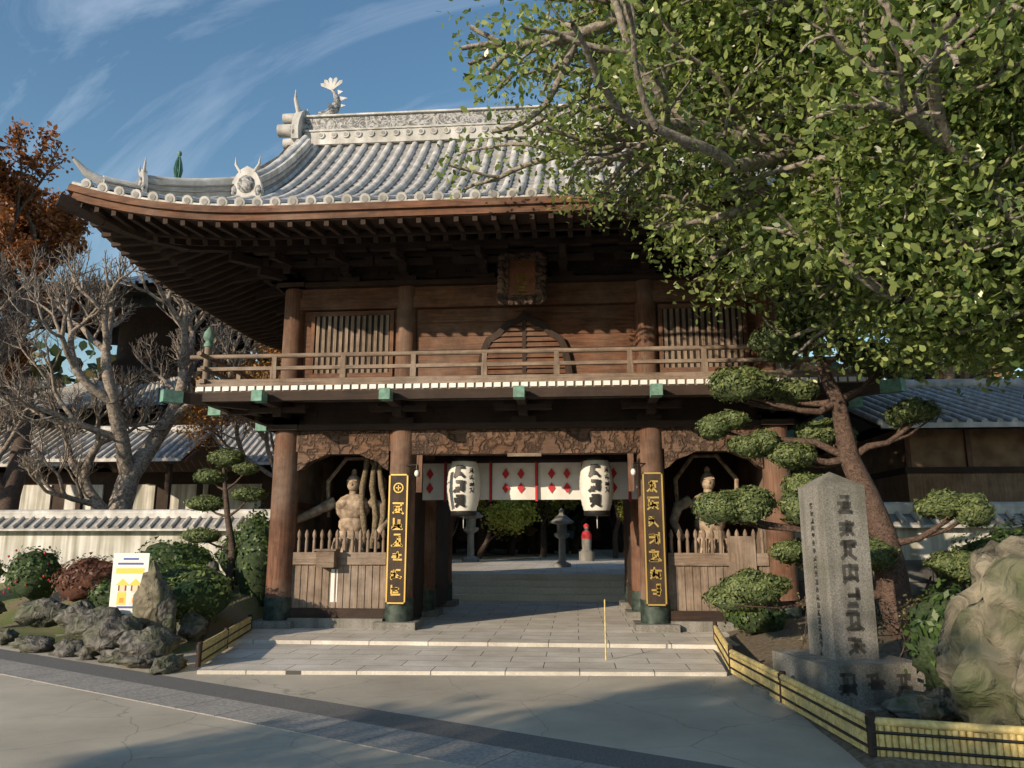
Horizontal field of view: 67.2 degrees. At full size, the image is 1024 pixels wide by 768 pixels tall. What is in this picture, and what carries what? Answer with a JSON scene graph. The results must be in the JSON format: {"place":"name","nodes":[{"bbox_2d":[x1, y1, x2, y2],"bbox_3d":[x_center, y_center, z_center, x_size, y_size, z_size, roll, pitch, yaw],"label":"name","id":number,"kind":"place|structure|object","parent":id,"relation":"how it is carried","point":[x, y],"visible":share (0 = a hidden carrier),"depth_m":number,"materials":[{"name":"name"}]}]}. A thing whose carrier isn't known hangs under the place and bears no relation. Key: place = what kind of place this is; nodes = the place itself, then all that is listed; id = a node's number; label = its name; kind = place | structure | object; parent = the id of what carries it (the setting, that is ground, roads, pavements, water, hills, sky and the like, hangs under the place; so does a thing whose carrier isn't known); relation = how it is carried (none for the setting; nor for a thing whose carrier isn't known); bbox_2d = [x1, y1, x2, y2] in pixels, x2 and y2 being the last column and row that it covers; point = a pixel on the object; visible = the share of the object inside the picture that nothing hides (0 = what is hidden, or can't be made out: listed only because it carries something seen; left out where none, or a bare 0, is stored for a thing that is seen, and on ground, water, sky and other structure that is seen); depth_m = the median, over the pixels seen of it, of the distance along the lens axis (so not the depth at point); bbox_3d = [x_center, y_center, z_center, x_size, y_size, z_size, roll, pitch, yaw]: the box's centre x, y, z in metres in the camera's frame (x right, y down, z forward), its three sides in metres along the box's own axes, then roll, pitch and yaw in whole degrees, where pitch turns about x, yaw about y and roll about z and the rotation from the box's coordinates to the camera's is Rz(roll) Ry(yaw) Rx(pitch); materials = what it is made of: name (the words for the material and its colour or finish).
{"place":"outdoors","nodes":[
{"label":"outdoors","id":0,"kind":"place"},
{"bbox_2d":[0,116,100,509],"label":"autumn tree","id":1,"kind":"object","parent":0,"point":[40,213],"depth_m":29.86,"materials":[{"name":"brown plant"}]},
{"bbox_2d":[171,348,281,477],"bbox_3d":[-5.045,1.381,25.020,9.441,8.965,9.129,-1,-11,5],"label":"tree","id":2,"kind":"object","parent":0,"point":[258,373],"depth_m":22.44,"materials":[{"name":"brown plant"}]},
{"bbox_2d":[258,343,281,362],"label":"yellow maple","id":3,"kind":"object","parent":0,"point":[275,351],"depth_m":25.88,"materials":[{"name":"plant"}]},
{"bbox_2d":[0,549,865,767],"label":"pavement","id":4,"kind":"structure","parent":0,"point":[504,663],"depth_m":7.94,"materials":[{"name":"concrete"}]},
{"bbox_2d":[0,245,97,459],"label":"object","id":5,"kind":"object","parent":4,"relation":"on","point":[8,439],"visible":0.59,"depth_m":21.35,"materials":[{"name":"plant"}]},
{"bbox_2d":[0,151,253,471],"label":"tahoto pagoda","id":6,"kind":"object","parent":4,"relation":"on","point":[150,317],"visible":0.14,"depth_m":34.84,"materials":[{"name":"brown wood"}]},
{"bbox_2d":[0,560,263,674],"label":"garden","id":7,"kind":"object","parent":4,"relation":"on","point":[148,632],"visible":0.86,"depth_m":11.11,"materials":[{"name":"grey stone"}]},
{"bbox_2d":[109,553,150,613],"bbox_3d":[-5.893,3.191,11.482,0.915,1.308,0.395,-1,-11,5],"label":"sign","id":8,"kind":"object","parent":7,"relation":"on","point":[129,570],"visible":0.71,"depth_m":11.51,"materials":[{"name":"white paint"}]},
{"bbox_2d":[209,467,245,588],"bbox_3d":[-5.282,2.629,14.458,1.057,2.366,0.271,0,-11,1],"label":"niwaki pine wood","id":9,"kind":"object","parent":7,"relation":"on","point":[227,515],"visible":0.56,"depth_m":14.36,"materials":[{"name":"brown plant"}]},
{"bbox_2d":[178,447,268,544],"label":"niwaki pine pads","id":10,"kind":"object","parent":9,"relation":"attached to","point":[232,457],"visible":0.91,"depth_m":14.41,"materials":[{"name":"green plant"}]},
{"bbox_2d":[0,241,263,509],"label":"bare tree","id":11,"kind":"object","parent":4,"relation":"on","point":[131,469],"visible":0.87,"depth_m":19.89,"materials":[{"name":"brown plant"}]},
{"bbox_2d":[0,404,274,509],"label":"building","id":12,"kind":"structure","parent":4,"relation":"on","point":[148,495],"depth_m":29.75,"materials":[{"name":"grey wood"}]},
{"bbox_2d":[195,614,252,666],"bbox_3d":[-4.172,3.713,11.312,0.078,0.304,3.515,2,-11,-8],"label":"bamboo fence","id":13,"kind":"object","parent":4,"relation":"on","point":[215,645],"visible":0.93,"depth_m":10.75,"materials":[{"name":"yellow wood"}]},
{"bbox_2d":[45,425,594,566],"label":"pavilion and lantern","id":14,"kind":"structure","parent":4,"relation":"on","point":[172,455],"depth_m":26.32,"materials":[{"name":"grey wood"}]},
{"bbox_2d":[452,518,461,552],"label":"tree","id":15,"kind":"object","parent":4,"relation":"on","point":[454,540],"depth_m":42.93,"materials":[{"name":"brown plant"}]},
{"bbox_2d":[488,533,493,550],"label":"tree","id":16,"kind":"object","parent":4,"relation":"on","point":[491,546],"depth_m":48.66,"materials":[{"name":"brown plant"}]},
{"bbox_2d":[485,503,522,554],"bbox_3d":[1.418,4.204,39.122,7.605,8.898,6.716,-1,-11,5],"label":"tree","id":17,"kind":"object","parent":4,"relation":"on","point":[512,545],"depth_m":39.75,"materials":[{"name":"brown plant"}]},
{"bbox_2d":[0,502,1023,616],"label":"boundary walls","id":18,"kind":"structure","parent":4,"relation":"on","point":[71,534],"depth_m":18.20,"materials":[{"name":"white paint"}]},
{"bbox_2d":[0,323,1023,552],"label":"distant tree belt","id":19,"kind":"object","parent":4,"relation":"on","point":[573,513],"visible":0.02,"depth_m":41.57,"materials":[{"name":"green plant"}]},
{"bbox_2d":[0,502,1023,688],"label":"garden shrubs","id":20,"kind":"object","parent":4,"relation":"on","point":[196,585],"visible":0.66,"depth_m":13.03,"materials":[{"name":"green plant"}]},
{"bbox_2d":[160,232,906,632],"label":"temple gate","id":21,"kind":"structure","parent":4,"relation":"on","point":[398,356],"depth_m":13.80,"materials":[{"name":"brown wood"}]},
{"bbox_2d":[297,456,387,551],"bbox_3d":[-3.220,2.651,14.485,1.946,2.615,0.896,-1,-11,5],"label":"nio statue","id":22,"kind":"object","parent":21,"relation":"in","point":[347,508],"visible":0.59,"depth_m":14.35,"materials":[{"name":"brown wood"}]},
{"bbox_2d":[55,77,844,349],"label":"roof","id":23,"kind":"structure","parent":21,"relation":"attached to","point":[329,175],"depth_m":13.77,"materials":[{"name":"grey tile"}]},
{"bbox_2d":[313,250,756,659],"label":"gate decorations","id":24,"kind":"object","parent":21,"relation":"attached to","point":[596,485],"visible":0.98,"depth_m":13.81,"materials":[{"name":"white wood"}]},
{"bbox_2d":[669,453,764,552],"bbox_3d":[3.801,2.541,13.928,1.946,2.615,0.896,-1,-11,5],"label":"nio statue","id":25,"kind":"object","parent":21,"relation":"in","point":[707,480],"visible":0.4,"depth_m":13.92,"materials":[{"name":"brown wood"}]},
{"bbox_2d":[456,499,618,548],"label":"hall","id":26,"kind":"structure","parent":4,"relation":"on","point":[602,536],"depth_m":56.37,"materials":[{"name":"brown wood"}]},
{"bbox_2d":[475,499,623,555],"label":"distant tree trunks","id":27,"kind":"object","parent":4,"relation":"on","point":[534,540],"visible":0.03,"depth_m":41.18,"materials":[{"name":"brown plant"}]},
{"bbox_2d":[476,500,556,558],"bbox_3d":[-0.094,4.641,32.354,5.188,5.436,4.426,-1,-11,5],"label":"tree","id":28,"kind":"object","parent":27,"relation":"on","point":[504,510],"depth_m":31.02,"materials":[{"name":"green plant"}]},
{"bbox_2d":[526,500,580,556],"bbox_3d":[1.570,5.506,35.251,4.636,4.783,4.076,-1,-11,5],"label":"tree","id":29,"kind":"object","parent":4,"relation":"on","point":[543,539],"depth_m":35.50,"materials":[{"name":"plant"}]},
{"bbox_2d":[571,499,622,553],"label":"tree","id":30,"kind":"object","parent":4,"relation":"on","point":[576,540],"depth_m":42.61,"materials":[{"name":"plant"}]},
{"bbox_2d":[612,499,622,557],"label":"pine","id":31,"kind":"object","parent":4,"relation":"on","point":[614,539],"depth_m":33.57,"materials":[{"name":"green plant"}]},
{"bbox_2d":[727,472,1023,767],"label":"garden","id":32,"kind":"object","parent":4,"relation":"on","point":[844,657],"visible":0.84,"depth_m":7.25,"materials":[{"name":"stone"}]},
{"bbox_2d":[691,286,995,647],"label":"maki tree pads","id":33,"kind":"object","parent":32,"relation":"on","point":[750,586],"visible":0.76,"depth_m":10.43,"materials":[{"name":"green plant"}]},
{"bbox_2d":[727,330,966,657],"bbox_3d":[4.083,1.137,9.647,3.241,4.653,3.594,-5,-12,23],"label":"pine tree trunk","id":34,"kind":"object","parent":32,"relation":"on","point":[892,584],"visible":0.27,"depth_m":10.45,"materials":[{"name":"brown plant"}]},
{"bbox_2d":[713,621,1023,767],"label":"bamboo fence","id":35,"kind":"object","parent":32,"relation":"on","point":[869,732],"visible":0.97,"depth_m":5.71,"materials":[{"name":"yellow wood"}]},
{"bbox_2d":[792,378,1023,501],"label":"building","id":36,"kind":"structure","parent":4,"relation":"on","point":[975,443],"depth_m":15.70,"materials":[{"name":"grey tile"}]},
{"bbox_2d":[831,330,988,379],"bbox_3d":[10.812,-1.087,20.230,8.979,11.988,7.039,-1,-11,5],"label":"tree","id":37,"kind":"object","parent":4,"relation":"on","point":[928,376],"depth_m":21.84,"materials":[{"name":"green plant"}]},
{"bbox_2d":[452,500,485,537],"bbox_3d":[-2.729,4.734,33.367,5.386,5.585,6.036,-1,-11,5],"label":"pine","id":38,"kind":"object","parent":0,"point":[455,518],"depth_m":32.67,"materials":[{"name":"green plant"}]},
{"bbox_2d":[0,0,1021,390],"label":"sky","id":39,"kind":"structure","parent":0,"point":[123,83],"materials":[{"name":"blue"}]},
{"bbox_2d":[421,0,1023,400],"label":"camphor tree","id":40,"kind":"object","parent":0,"point":[989,271],"depth_m":7.70,"materials":[{"name":"green plant"}]},
{"bbox_2d":[615,37,846,350],"bbox_3d":[6.688,-4.066,22.613,7.878,18.643,7.151,7,-13,-31],"label":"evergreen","id":41,"kind":"object","parent":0,"point":[844,340],"depth_m":22.59,"materials":[{"name":"plant"}]}
]}

